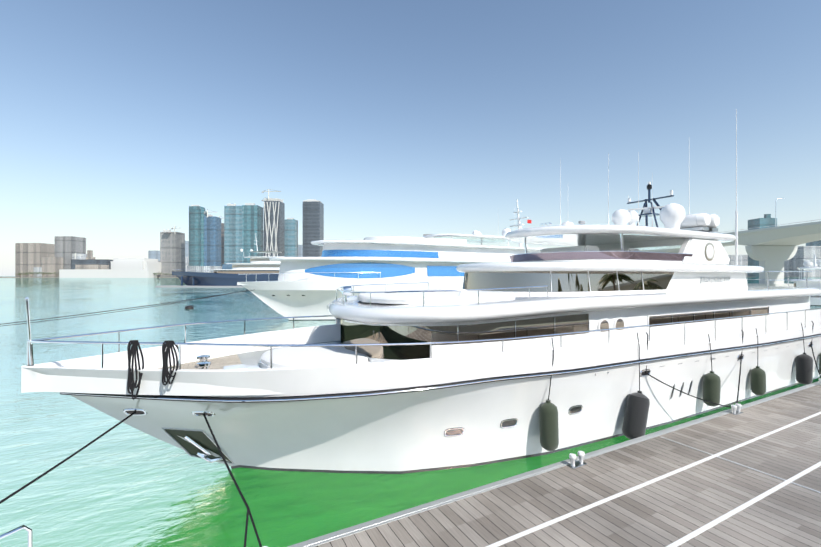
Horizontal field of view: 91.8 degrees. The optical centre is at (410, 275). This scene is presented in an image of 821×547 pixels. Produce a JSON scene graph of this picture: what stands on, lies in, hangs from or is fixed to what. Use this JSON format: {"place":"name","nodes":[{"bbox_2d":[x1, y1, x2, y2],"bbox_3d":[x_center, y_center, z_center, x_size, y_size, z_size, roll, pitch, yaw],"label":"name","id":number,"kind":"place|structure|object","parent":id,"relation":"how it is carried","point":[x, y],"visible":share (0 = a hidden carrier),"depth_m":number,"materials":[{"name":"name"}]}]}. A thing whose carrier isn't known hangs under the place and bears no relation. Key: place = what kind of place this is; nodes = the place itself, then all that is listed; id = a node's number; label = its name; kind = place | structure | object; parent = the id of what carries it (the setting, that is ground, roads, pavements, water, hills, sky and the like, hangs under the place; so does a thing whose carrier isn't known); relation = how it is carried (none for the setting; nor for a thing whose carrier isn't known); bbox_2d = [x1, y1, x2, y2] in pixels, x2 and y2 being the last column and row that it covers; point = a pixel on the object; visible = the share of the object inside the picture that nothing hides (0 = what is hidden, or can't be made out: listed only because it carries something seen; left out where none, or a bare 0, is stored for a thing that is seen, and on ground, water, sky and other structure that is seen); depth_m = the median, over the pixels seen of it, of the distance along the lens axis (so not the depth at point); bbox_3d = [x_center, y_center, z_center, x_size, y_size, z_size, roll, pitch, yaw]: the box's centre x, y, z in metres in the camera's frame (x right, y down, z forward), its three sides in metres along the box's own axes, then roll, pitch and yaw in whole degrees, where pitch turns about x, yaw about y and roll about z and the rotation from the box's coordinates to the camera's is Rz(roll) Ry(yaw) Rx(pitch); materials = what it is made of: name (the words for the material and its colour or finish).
{"place":"outdoors","nodes":[
{"label":"outdoors","id":0,"kind":"place"},
{"bbox_2d":[15,271,174,277],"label":"shore trees","id":1,"kind":"object","parent":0,"point":[26,273],"visible":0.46,"depth_m":1006.48,"materials":[{"name":"green plant"}]},
{"bbox_2d":[4,294,226,325],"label":"yacht line","id":2,"kind":"object","parent":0,"point":[110,312],"visible":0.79,"depth_m":42.72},
{"bbox_2d":[0,276,820,546],"bbox_3d":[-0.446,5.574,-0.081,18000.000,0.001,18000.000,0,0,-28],"label":"water","id":3,"kind":"structure","parent":0,"point":[122,484],"depth_m":11.43,"materials":[{"name":"teal liquid"}]},
{"bbox_2d":[0,525,32,546],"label":"railing","id":4,"kind":"object","parent":3,"relation":"in","point":[30,535],"visible":1,"depth_m":7.54,"materials":[{"name":"grey metal"}]},
{"bbox_2d":[155,285,244,287],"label":"pontoon","id":5,"kind":"object","parent":3,"relation":"on","point":[204,286],"visible":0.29,"depth_m":186.78,"materials":[{"name":"grey paint"}]},
{"bbox_2d":[0,189,430,277],"bbox_3d":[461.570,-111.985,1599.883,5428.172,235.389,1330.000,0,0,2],"label":"skyline","id":6,"kind":"structure","parent":3,"relation":"on","point":[213,242],"depth_m":1044.90,"materials":[{"name":"grey concrete"}]},
{"bbox_2d":[172,233,282,285],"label":"ship","id":7,"kind":"object","parent":3,"relation":"on","point":[254,269],"visible":0.62,"depth_m":187.30,"materials":[{"name":"blue"}]},
{"bbox_2d":[237,199,545,319],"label":"yacht","id":8,"kind":"object","parent":3,"relation":"on","point":[305,286],"visible":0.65,"depth_m":50.19,"materials":[{"name":"white plastic"}]},
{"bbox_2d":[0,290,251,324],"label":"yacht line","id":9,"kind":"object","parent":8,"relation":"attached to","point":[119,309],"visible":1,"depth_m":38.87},
{"bbox_2d":[21,324,820,473],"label":"yacht hull","id":10,"kind":"object","parent":3,"relation":"on","point":[400,433],"visible":0.6,"depth_m":11.13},
{"bbox_2d":[0,321,820,546],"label":"mooring ropes","id":11,"kind":"object","parent":10,"relation":"attached to","point":[132,352],"visible":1,"depth_m":9.00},
{"bbox_2d":[25,109,820,402],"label":"yacht superstructure","id":12,"kind":"object","parent":10,"relation":"on","point":[598,284],"visible":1,"depth_m":14.20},
{"bbox_2d":[700,277,730,283],"bbox_3d":[14.160,0.210,18.429,2.751,0.332,0.016,0,0,-28],"label":"yacht name lettering","id":13,"kind":"object","parent":12,"relation":"attached to","point":[719,279],"visible":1,"depth_m":18.52,"materials":[{"name":"silver metal"}]},
{"bbox_2d":[123,341,815,463],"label":"hull fittings","id":14,"kind":"object","parent":10,"relation":"attached to","point":[200,441],"visible":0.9,"depth_m":10.96,"materials":[{"name":"silver metal"}]},
{"bbox_2d":[539,323,820,450],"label":"boat fenders","id":15,"kind":"object","parent":10,"relation":"hanging from","point":[636,414],"visible":0.94,"depth_m":13.41,"materials":[{"name":"black rubber"}]},
{"bbox_2d":[287,381,820,546],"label":"dock","id":16,"kind":"object","parent":3,"relation":"in","point":[750,476],"visible":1,"depth_m":8.88,"materials":[{"name":"grey wood"}]},
{"bbox_2d":[567,451,586,468],"bbox_3d":[4.374,4.829,10.447,0.550,0.330,0.200,0,0,-28],"label":"bollard","id":17,"kind":"object","parent":16,"relation":"on","point":[573,458],"visible":0.96,"depth_m":10.41,"materials":[{"name":"silver metal"}]},
{"bbox_2d":[729,403,742,414],"bbox_3d":[11.789,4.829,14.393,0.550,0.330,0.200,0,0,-28],"label":"bollard","id":18,"kind":"object","parent":16,"relation":"on","point":[737,406],"visible":0.92,"depth_m":14.32,"materials":[{"name":"silver metal"}]},
{"bbox_2d":[640,198,820,286],"bbox_3d":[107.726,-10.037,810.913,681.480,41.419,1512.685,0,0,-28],"label":"bridge","id":19,"kind":"structure","parent":3,"relation":"on","point":[772,248],"depth_m":170.99,"materials":[{"name":"grey concrete"}]},
{"bbox_2d":[789,254,820,305],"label":"yacht","id":20,"kind":"object","parent":3,"relation":"on","point":[814,283],"visible":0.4,"depth_m":77.67,"materials":[{"name":"white plastic"}]},
{"bbox_2d":[0,0,820,275],"label":"sky","id":21,"kind":"structure","parent":0,"point":[404,118],"materials":[{"name":"blue"}]},
{"bbox_2d":[727,214,820,276],"bbox_3d":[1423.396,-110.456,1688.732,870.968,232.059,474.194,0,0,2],"label":"buildings","id":22,"kind":"structure","parent":0,"point":[809,250],"depth_m":1499.37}
]}

